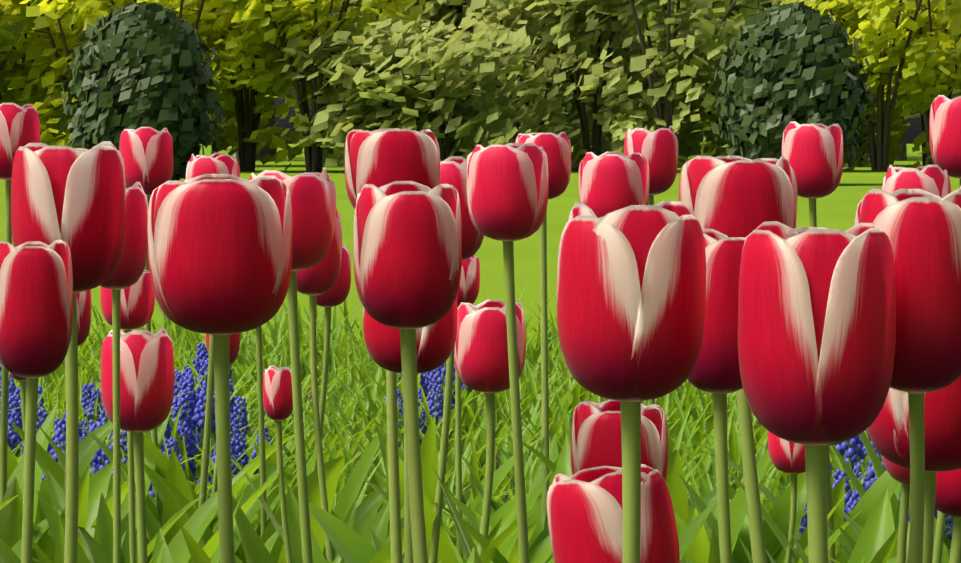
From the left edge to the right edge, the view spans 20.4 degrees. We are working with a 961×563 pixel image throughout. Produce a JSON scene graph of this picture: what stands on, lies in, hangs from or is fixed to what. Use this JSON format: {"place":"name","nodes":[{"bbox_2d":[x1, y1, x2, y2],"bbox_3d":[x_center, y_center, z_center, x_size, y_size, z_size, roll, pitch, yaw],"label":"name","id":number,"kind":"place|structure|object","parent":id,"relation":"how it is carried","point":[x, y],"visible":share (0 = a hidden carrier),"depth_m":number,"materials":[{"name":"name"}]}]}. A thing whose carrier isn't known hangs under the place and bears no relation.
{"place":"outdoors","nodes":[
{"label":"outdoors","id":0,"kind":"place"},
{"bbox_2d":[44,358,772,511],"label":"bed soil","id":1,"kind":"structure","parent":0,"point":[355,452],"depth_m":4.66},
{"bbox_2d":[0,103,39,547],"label":"tulip","id":2,"kind":"object","parent":1,"relation":"on","point":[19,126],"visible":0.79,"depth_m":2.14,"materials":[{"name":"red plant"}]},
{"bbox_2d":[0,372,58,455],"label":"muscari","id":3,"kind":"object","parent":1,"relation":"on","point":[15,399],"visible":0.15,"depth_m":3.29,"materials":[{"name":"blue plant"}]},
{"bbox_2d":[0,240,72,562],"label":"tulip","id":4,"kind":"object","parent":1,"relation":"on","point":[36,299],"visible":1,"depth_m":1.25,"materials":[{"name":"red plant"}]},
{"bbox_2d":[11,506,65,560],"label":"tulip leaves","id":5,"kind":"object","parent":1,"relation":"on","point":[16,548],"visible":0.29,"depth_m":2.12,"materials":[{"name":"green plant"}]},
{"bbox_2d":[8,382,78,421],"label":"muscari","id":6,"kind":"object","parent":1,"relation":"on","point":[11,393],"visible":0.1,"depth_m":3.45,"materials":[{"name":"blue plant"}]},
{"bbox_2d":[7,404,89,475],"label":"muscari","id":7,"kind":"object","parent":1,"relation":"on","point":[13,437],"visible":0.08,"depth_m":3.26,"materials":[{"name":"blue plant"}]},
{"bbox_2d":[0,374,101,448],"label":"muscari","id":8,"kind":"object","parent":1,"relation":"on","point":[50,400],"visible":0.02,"depth_m":3.78,"materials":[{"name":"green plant"}]},
{"bbox_2d":[7,372,112,532],"bbox_3d":[-0.451,0.216,2.571,0.110,0.328,0.197,2,4,38],"label":"tulip","id":9,"kind":"object","parent":1,"relation":"on","point":[89,446],"visible":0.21,"depth_m":2.59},
{"bbox_2d":[0,182,147,562],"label":"tulip","id":10,"kind":"object","parent":1,"relation":"on","point":[128,272],"visible":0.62,"depth_m":1.66,"materials":[{"name":"red plant"}]},
{"bbox_2d":[54,366,104,430],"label":"muscari","id":11,"kind":"object","parent":1,"relation":"on","point":[86,401],"visible":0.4,"depth_m":3.78,"materials":[{"name":"blue plant"}]},
{"bbox_2d":[41,403,127,482],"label":"muscari","id":12,"kind":"object","parent":1,"relation":"on","point":[61,424],"visible":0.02,"depth_m":2.96,"materials":[{"name":"blue plant"}]},
{"bbox_2d":[11,141,164,562],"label":"tulip","id":13,"kind":"object","parent":1,"relation":"on","point":[74,199],"visible":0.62,"depth_m":1.36,"materials":[{"name":"red plant"}]},
{"bbox_2d":[21,290,204,562],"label":"tulip","id":14,"kind":"object","parent":1,"relation":"on","point":[83,316],"visible":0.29,"depth_m":2.15,"materials":[{"name":"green plant"}]},
{"bbox_2d":[14,427,255,542],"bbox_3d":[-0.400,0.256,2.712,0.321,0.215,0.282,-1,3,-24],"label":"muscari","id":15,"kind":"object","parent":1,"relation":"on","point":[98,460],"visible":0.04,"depth_m":2.77,"materials":[{"name":"blue plant"}]},
{"bbox_2d":[19,391,253,460],"bbox_3d":[-0.462,0.235,3.148,0.315,0.211,0.276,-3,4,-44],"label":"muscari","id":16,"kind":"object","parent":1,"relation":"on","point":[42,419],"visible":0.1,"depth_m":3.08,"materials":[{"name":"blue plant"}]},
{"bbox_2d":[101,328,174,562],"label":"tulip","id":17,"kind":"object","parent":1,"relation":"on","point":[147,378],"visible":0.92,"depth_m":1.85,"materials":[{"name":"red plant"}]},
{"bbox_2d":[45,354,257,418],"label":"muscari","id":18,"kind":"object","parent":1,"relation":"on","point":[189,376],"visible":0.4,"depth_m":3.80,"materials":[{"name":"blue plant"}]},
{"bbox_2d":[111,437,217,500],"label":"muscari","id":19,"kind":"object","parent":1,"relation":"on","point":[172,445],"visible":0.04,"depth_m":3.04,"materials":[{"name":"blue plant"}]},
{"bbox_2d":[78,332,252,386],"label":"muscari","id":20,"kind":"object","parent":1,"relation":"on","point":[197,366],"visible":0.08,"depth_m":4.05,"materials":[{"name":"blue plant"}]},
{"bbox_2d":[42,270,289,562],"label":"tulip","id":21,"kind":"object","parent":1,"relation":"on","point":[137,301],"visible":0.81,"depth_m":1.96,"materials":[{"name":"red plant"}]},
{"bbox_2d":[95,380,273,483],"bbox_3d":[-0.362,0.225,3.268,0.150,0.218,0.250,-3,4,-44],"label":"muscari","id":22,"kind":"object","parent":1,"relation":"on","point":[243,425],"visible":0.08,"depth_m":3.28,"materials":[{"name":"blue plant"}]},
{"bbox_2d":[93,333,277,553],"bbox_3d":[-0.252,0.201,2.380,0.182,0.379,0.062,-1,3,-26],"label":"tulip","id":23,"kind":"object","parent":1,"relation":"on","point":[234,342],"visible":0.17,"depth_m":2.36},
{"bbox_2d":[80,127,294,538],"bbox_3d":[-0.263,0.126,2.390,0.226,0.528,0.087,0,3,9],"label":"tulip","id":24,"kind":"object","parent":1,"relation":"on","point":[146,153],"visible":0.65,"depth_m":2.35,"materials":[{"name":"red plant"}]},
{"bbox_2d":[122,374,256,479],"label":"muscari","id":25,"kind":"object","parent":1,"relation":"on","point":[189,400],"visible":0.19,"depth_m":3.33,"materials":[{"name":"blue plant"}]},
{"bbox_2d":[133,329,245,381],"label":"muscari","id":26,"kind":"object","parent":1,"relation":"on","point":[201,349],"visible":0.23,"depth_m":4.05,"materials":[{"name":"blue plant"}]},
{"bbox_2d":[120,153,288,562],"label":"tulip","id":27,"kind":"object","parent":1,"relation":"on","point":[214,163],"visible":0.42,"depth_m":2.27,"materials":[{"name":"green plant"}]},
{"bbox_2d":[96,345,342,425],"bbox_3d":[-0.396,0.197,3.924,0.308,0.206,0.271,-2,3,-29],"label":"muscari","id":28,"kind":"object","parent":1,"relation":"on","point":[243,376],"visible":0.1,"depth_m":3.92,"materials":[{"name":"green plant"}]},
{"bbox_2d":[148,174,291,562],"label":"tulip","id":29,"kind":"object","parent":1,"relation":"on","point":[220,255],"visible":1,"depth_m":1.28,"materials":[{"name":"red plant"}]},
{"bbox_2d":[127,418,328,493],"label":"muscari","id":30,"kind":"object","parent":1,"relation":"on","point":[237,443],"visible":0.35,"depth_m":3.16,"materials":[{"name":"blue plant"}]},
{"bbox_2d":[136,435,330,531],"bbox_3d":[-0.282,0.256,2.897,0.248,0.195,0.253,0,3,7],"label":"muscari","id":31,"kind":"object","parent":1,"relation":"on","point":[167,450],"visible":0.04,"depth_m":2.88,"materials":[{"name":"green plant"}]},
{"bbox_2d":[147,385,335,489],"bbox_3d":[-0.317,0.221,3.197,0.267,0.233,0.160,-2,4,-34],"label":"muscari","id":32,"kind":"object","parent":1,"relation":"on","point":[178,432],"visible":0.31,"depth_m":3.22,"materials":[{"name":"blue plant"}]},
{"bbox_2d":[255,325,344,562],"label":"tulip","id":33,"kind":"object","parent":1,"relation":"on","point":[332,468],"visible":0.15,"depth_m":2.24,"materials":[{"name":"plant"}]},
{"bbox_2d":[254,244,399,547],"bbox_3d":[-0.144,0.174,2.487,0.140,0.421,0.104,0,3,-1],"label":"tulip","id":34,"kind":"object","parent":1,"relation":"on","point":[337,293],"visible":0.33,"depth_m":2.47,"materials":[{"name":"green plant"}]},
{"bbox_2d":[287,209,388,562],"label":"tulip","id":35,"kind":"object","parent":1,"relation":"on","point":[321,277],"visible":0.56,"depth_m":1.97,"materials":[{"name":"red plant"}]},
{"bbox_2d":[263,366,423,562],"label":"tulip","id":36,"kind":"object","parent":1,"relation":"on","point":[277,396],"visible":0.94,"depth_m":1.96,"materials":[{"name":"red plant"}]},
{"bbox_2d":[249,167,441,562],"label":"tulip","id":37,"kind":"object","parent":1,"relation":"on","point":[313,199],"visible":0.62,"depth_m":1.66,"materials":[{"name":"red plant"}]},
{"bbox_2d":[54,464,719,562],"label":"tall tulip leaves","id":38,"kind":"object","parent":1,"relation":"on","point":[714,554],"visible":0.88,"depth_m":1.41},
{"bbox_2d":[318,365,485,485],"bbox_3d":[-0.065,0.212,3.668,0.260,0.201,0.255,-1,3,-26],"label":"muscari","id":39,"kind":"object","parent":1,"relation":"on","point":[435,399],"visible":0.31,"depth_m":3.70,"materials":[{"name":"green plant"}]},
{"bbox_2d":[331,339,479,459],"bbox_3d":[-0.110,0.185,4.064,0.280,0.214,0.319,-3,4,-43],"label":"muscari","id":40,"kind":"object","parent":1,"relation":"on","point":[422,380],"visible":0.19,"depth_m":4.04,"materials":[{"name":"green plant"}]},
{"bbox_2d":[353,181,461,562],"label":"tulip","id":41,"kind":"object","parent":1,"relation":"on","point":[407,252],"visible":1,"depth_m":1.29,"materials":[{"name":"red plant"}]},
{"bbox_2d":[345,128,474,562],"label":"tulip","id":42,"kind":"object","parent":1,"relation":"on","point":[378,158],"visible":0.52,"depth_m":1.50,"materials":[{"name":"red plant"}]},
{"bbox_2d":[363,296,457,562],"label":"tulip","id":43,"kind":"object","parent":1,"relation":"on","point":[435,343],"visible":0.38,"depth_m":1.45,"materials":[{"name":"red plant"}]},
{"bbox_2d":[348,362,482,449],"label":"muscari","id":44,"kind":"object","parent":1,"relation":"on","point":[440,430],"depth_m":4.10,"materials":[{"name":"green plant"}]},
{"bbox_2d":[309,156,538,562],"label":"tulip","id":45,"kind":"object","parent":1,"relation":"on","point":[350,545],"visible":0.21,"depth_m":1.88,"materials":[{"name":"green plant"}]},
{"bbox_2d":[355,380,506,461],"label":"muscari","id":46,"kind":"object","parent":1,"relation":"on","point":[399,398],"visible":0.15,"depth_m":3.90,"materials":[{"name":"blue plant"}]},
{"bbox_2d":[377,425,542,556],"bbox_3d":[-0.017,0.172,2.315,0.149,0.443,0.180,0,3,-1],"label":"tulip","id":47,"kind":"object","parent":1,"relation":"on","point":[501,472],"visible":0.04,"depth_m":2.37,"materials":[{"name":"green plant"}]},
{"bbox_2d":[0,401,948,562],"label":"tulip leaves","id":48,"kind":"object","parent":1,"relation":"on","point":[95,505],"visible":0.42,"depth_m":2.22,"materials":[{"name":"plant"}]},
{"bbox_2d":[0,287,950,557],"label":"ground cover leaves","id":49,"kind":"object","parent":1,"relation":"on","point":[688,407],"visible":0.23,"depth_m":4.00,"materials":[{"name":"green plant"}]},
{"bbox_2d":[423,299,551,562],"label":"tulip","id":50,"kind":"object","parent":1,"relation":"on","point":[481,362],"visible":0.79,"depth_m":1.95,"materials":[{"name":"plant"}]},
{"bbox_2d":[467,143,548,562],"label":"tulip","id":51,"kind":"object","parent":1,"relation":"on","point":[507,194],"visible":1,"depth_m":1.75,"materials":[{"name":"red plant"}]},
{"bbox_2d":[469,132,570,546],"bbox_3d":[0.037,0.129,2.376,0.116,0.523,0.135,-1,3,-20],"label":"tulip","id":52,"kind":"object","parent":1,"relation":"on","point":[557,148],"visible":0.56,"depth_m":2.37,"materials":[{"name":"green plant"}]},
{"bbox_2d":[427,152,716,562],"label":"tulip","id":53,"kind":"object","parent":1,"relation":"on","point":[609,182],"visible":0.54,"depth_m":1.95,"materials":[{"name":"red plant"}]},
{"bbox_2d":[547,464,679,562],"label":"tulip","id":54,"kind":"object","parent":1,"relation":"on","point":[584,511],"visible":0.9,"depth_m":1.00,"materials":[{"name":"red plant"}]},
{"bbox_2d":[571,399,667,481],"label":"tulip","id":55,"kind":"object","parent":1,"relation":"on","point":[596,441],"visible":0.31,"depth_m":1.35,"materials":[{"name":"red plant"}]},
{"bbox_2d":[557,201,705,562],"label":"tulip","id":56,"kind":"object","parent":1,"relation":"on","point":[631,294],"visible":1,"depth_m":0.95,"materials":[{"name":"red plant"}]},
{"bbox_2d":[624,126,735,526],"bbox_3d":[0.154,0.119,2.512,0.140,0.529,0.102,2,4,37],"label":"tulip","id":57,"kind":"object","parent":1,"relation":"on","point":[658,149],"visible":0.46,"depth_m":2.46,"materials":[{"name":"red plant"}]},
{"bbox_2d":[687,229,744,562],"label":"tulip","id":58,"kind":"object","parent":1,"relation":"on","point":[716,371],"visible":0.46,"depth_m":1.16,"materials":[{"name":"red plant"}]},
{"bbox_2d":[679,156,796,562],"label":"tulip","id":59,"kind":"object","parent":1,"relation":"on","point":[734,196],"visible":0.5,"depth_m":1.45,"materials":[{"name":"red plant"}]},
{"bbox_2d":[678,431,847,562],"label":"tulip","id":60,"kind":"object","parent":1,"relation":"on","point":[785,456],"visible":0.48,"depth_m":2.18,"materials":[{"name":"red plant"}]},
{"bbox_2d":[733,431,885,529],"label":"muscari","id":61,"kind":"object","parent":1,"relation":"on","point":[871,476],"visible":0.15,"depth_m":2.72,"materials":[{"name":"blue plant"}]},
{"bbox_2d":[728,121,898,562],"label":"tulip","id":62,"kind":"object","parent":1,"relation":"on","point":[812,153],"visible":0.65,"depth_m":2.16,"materials":[{"name":"red plant"}]},
{"bbox_2d":[738,221,895,562],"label":"tulip","id":63,"kind":"object","parent":1,"relation":"on","point":[816,327],"visible":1,"depth_m":0.93,"materials":[{"name":"red plant"}]},
{"bbox_2d":[762,496,909,548],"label":"muscari","id":64,"kind":"object","parent":1,"relation":"on","point":[849,509],"visible":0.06,"depth_m":2.67,"materials":[{"name":"blue plant"}]},
{"bbox_2d":[766,488,909,562],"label":"tulip","id":65,"kind":"object","parent":1,"relation":"on","point":[878,530],"visible":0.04,"depth_m":1.92,"materials":[{"name":"green plant"}]},
{"bbox_2d":[762,442,937,528],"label":"muscari","id":66,"kind":"object","parent":1,"relation":"on","point":[855,495],"visible":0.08,"depth_m":2.70,"materials":[{"name":"blue plant"}]},
{"bbox_2d":[835,429,949,548],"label":"muscari","id":67,"kind":"object","parent":1,"relation":"on","point":[852,449],"visible":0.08,"depth_m":2.94,"materials":[{"name":"blue plant"}]},
{"bbox_2d":[882,456,909,485],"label":"tulip","id":68,"kind":"object","parent":1,"relation":"on","point":[900,474],"visible":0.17,"depth_m":1.56,"materials":[{"name":"red plant"}]},
{"bbox_2d":[833,95,960,562],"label":"tulip","id":69,"kind":"object","parent":1,"relation":"on","point":[945,129],"visible":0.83,"depth_m":1.97,"materials":[{"name":"red plant"}]},
{"bbox_2d":[855,189,960,562],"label":"tulip","id":70,"kind":"object","parent":1,"relation":"on","point":[921,228],"visible":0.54,"depth_m":0.97,"materials":[{"name":"red plant"}]},
{"bbox_2d":[867,376,960,562],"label":"tulip","id":71,"kind":"object","parent":1,"relation":"on","point":[888,430],"visible":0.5,"depth_m":1.08,"materials":[{"name":"red plant"}]},
{"bbox_2d":[882,165,950,562],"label":"tulip","id":72,"kind":"object","parent":1,"relation":"on","point":[934,179],"visible":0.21,"depth_m":1.56,"materials":[{"name":"red plant"}]},
{"bbox_2d":[935,468,960,562],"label":"tulip","id":73,"kind":"object","parent":1,"relation":"on","point":[948,494],"visible":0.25,"depth_m":1.46,"materials":[{"name":"red plant"}]},
{"bbox_2d":[944,515,953,556],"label":"muscari","id":74,"kind":"object","parent":1,"relation":"on","point":[950,520],"visible":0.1,"depth_m":2.73,"materials":[{"name":"blue plant"}]},
{"bbox_2d":[363,255,528,559],"bbox_3d":[-0.011,0.185,2.281,0.091,0.420,0.167,3,4,40],"label":"tulip","id":75,"kind":"object","parent":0,"point":[469,287],"visible":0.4,"depth_m":2.28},
{"bbox_2d":[0,144,959,357],"bbox_3d":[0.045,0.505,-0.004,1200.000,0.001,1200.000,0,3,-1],"label":"lawn","id":76,"kind":"structure","parent":0,"point":[836,208],"depth_m":15.51,"materials":[{"name":"plant"}]},
{"bbox_2d":[0,8,27,103],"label":"tree","id":77,"kind":"object","parent":76,"relation":"on","point":[7,29],"visible":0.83,"depth_m":43.99,"materials":[{"name":"green plant"}]},
{"bbox_2d":[0,0,75,141],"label":"tree","id":78,"kind":"object","parent":76,"relation":"on","point":[19,13],"visible":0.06,"depth_m":52.69,"materials":[{"name":"green plant"}]},
{"bbox_2d":[0,0,92,140],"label":"tree","id":79,"kind":"object","parent":76,"relation":"on","point":[18,84],"visible":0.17,"depth_m":44.76,"materials":[{"name":"green plant"}]},
{"bbox_2d":[0,0,136,147],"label":"tree","id":80,"kind":"object","parent":76,"relation":"on","point":[40,51],"visible":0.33,"depth_m":44.05,"materials":[{"name":"green plant"}]},
{"bbox_2d":[19,0,245,137],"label":"tree","id":81,"kind":"object","parent":76,"relation":"on","point":[186,9],"visible":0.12,"depth_m":43.17,"materials":[{"name":"green plant"}]},
{"bbox_2d":[57,0,224,180],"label":"yew shrub","id":82,"kind":"object","parent":76,"relation":"on","point":[154,51],"visible":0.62,"depth_m":29.30,"materials":[{"name":"green plant"}]},
{"bbox_2d":[76,0,273,153],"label":"tree","id":83,"kind":"object","parent":76,"relation":"on","point":[225,135],"visible":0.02,"depth_m":54.17,"materials":[{"name":"green plant"}]},
{"bbox_2d":[236,95,276,159],"bbox_3d":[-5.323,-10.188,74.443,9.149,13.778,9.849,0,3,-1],"label":"border shrub","id":84,"kind":"object","parent":76,"relation":"on","point":[264,151],"visible":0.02,"depth_m":73.39,"materials":[{"name":"green plant"}]},
{"bbox_2d":[190,0,326,170],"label":"tree","id":85,"kind":"object","parent":76,"relation":"on","point":[247,118],"visible":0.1,"depth_m":45.08,"materials":[{"name":"green plant"}]},
{"bbox_2d":[204,25,329,165],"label":"border shrub","id":86,"kind":"object","parent":76,"relation":"on","point":[223,141],"depth_m":54.43,"materials":[{"name":"green plant"}]},
{"bbox_2d":[211,0,433,171],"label":"tree","id":87,"kind":"object","parent":76,"relation":"on","point":[308,16],"visible":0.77,"depth_m":43.39,"materials":[{"name":"green plant"}]},
{"bbox_2d":[265,0,392,121],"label":"tree","id":88,"kind":"object","parent":76,"relation":"on","point":[291,101],"depth_m":57.08,"materials":[{"name":"green plant"}]},
{"bbox_2d":[276,21,456,167],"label":"border shrub","id":89,"kind":"object","parent":76,"relation":"on","point":[343,115],"visible":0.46,"depth_m":42.52,"materials":[{"name":"green plant"}]},
{"bbox_2d":[304,0,462,166],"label":"tree","id":90,"kind":"object","parent":76,"relation":"on","point":[368,28],"depth_m":53.66,"materials":[{"name":"green plant"}]},
{"bbox_2d":[345,18,537,160],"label":"border shrub","id":91,"kind":"object","parent":76,"relation":"on","point":[469,118],"visible":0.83,"depth_m":42.37,"materials":[{"name":"green plant"}]},
{"bbox_2d":[400,0,570,152],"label":"tree","id":92,"kind":"object","parent":76,"relation":"on","point":[433,17],"visible":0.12,"depth_m":52.56,"materials":[{"name":"green plant"}]},
{"bbox_2d":[437,0,611,170],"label":"tree","id":93,"kind":"object","parent":76,"relation":"on","point":[483,13],"visible":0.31,"depth_m":45.34,"materials":[{"name":"green plant"}]},
{"bbox_2d":[489,7,620,150],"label":"border shrub","id":94,"kind":"object","parent":76,"relation":"on","point":[563,104],"visible":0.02,"depth_m":56.63,"materials":[{"name":"green plant"}]},
{"bbox_2d":[489,0,681,170],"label":"tree","id":95,"kind":"object","parent":76,"relation":"on","point":[568,26],"visible":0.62,"depth_m":44.40,"materials":[{"name":"green plant"}]},
{"bbox_2d":[557,3,682,143],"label":"border shrub","id":96,"kind":"object","parent":76,"relation":"on","point":[625,21],"visible":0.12,"depth_m":56.01,"materials":[{"name":"green plant"}]},
{"bbox_2d":[592,0,757,167],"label":"tree","id":97,"kind":"object","parent":76,"relation":"on","point":[651,15],"visible":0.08,"depth_m":51.60,"materials":[{"name":"green plant"}]},
{"bbox_2d":[563,0,809,152],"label":"tree","id":98,"kind":"object","parent":76,"relation":"on","point":[679,69],"visible":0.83,"depth_m":43.26,"materials":[{"name":"green plant"}]},
{"bbox_2d":[629,32,744,162],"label":"border shrub","id":99,"kind":"object","parent":76,"relation":"on","point":[688,146],"visible":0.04,"depth_m":44.98,"materials":[{"name":"green plant"}]},
{"bbox_2d":[680,0,870,166],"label":"tree","id":100,"kind":"object","parent":76,"relation":"on","point":[857,163],"depth_m":52.92,"materials":[{"name":"green plant"}]},
{"bbox_2d":[710,1,872,163],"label":"yew shrub","id":101,"kind":"object","parent":76,"relation":"on","point":[787,64],"visible":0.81,"depth_m":30.45,"materials":[{"name":"green plant"}]},
{"bbox_2d":[731,56,895,170],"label":"border shrub","id":102,"kind":"object","parent":76,"relation":"on","point":[871,111],"visible":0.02,"depth_m":45.52,"materials":[{"name":"green plant"}]},
{"bbox_2d":[761,0,951,165],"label":"tree","id":103,"kind":"object","parent":76,"relation":"on","point":[895,147],"visible":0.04,"depth_m":54.24,"materials":[{"name":"green plant"}]},
{"bbox_2d":[780,0,960,171],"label":"tree","id":104,"kind":"object","parent":76,"relation":"on","point":[880,18],"visible":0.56,"depth_m":44.64,"materials":[{"name":"green plant"}]},
{"bbox_2d":[867,111,906,160],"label":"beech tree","id":105,"kind":"object","parent":76,"relation":"on","point":[902,140],"visible":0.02,"depth_m":69.81,"materials":[{"name":"green plant"}]},
{"bbox_2d":[863,0,960,165],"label":"border shrub","id":106,"kind":"object","parent":76,"relation":"on","point":[906,113],"visible":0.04,"depth_m":56.15,"materials":[{"name":"green plant"}]},
{"bbox_2d":[876,0,960,164],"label":"tree","id":107,"kind":"object","parent":76,"relation":"on","point":[929,10],"visible":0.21,"depth_m":46.60,"materials":[{"name":"green plant"}]},
{"bbox_2d":[937,0,960,96],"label":"tree","id":108,"kind":"object","parent":76,"relation":"on","point":[952,14],"visible":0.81,"depth_m":45.16,"materials":[{"name":"green plant"}]},
{"bbox_2d":[74,12,957,143],"label":"sky","id":109,"kind":"structure","parent":0,"point":[914,130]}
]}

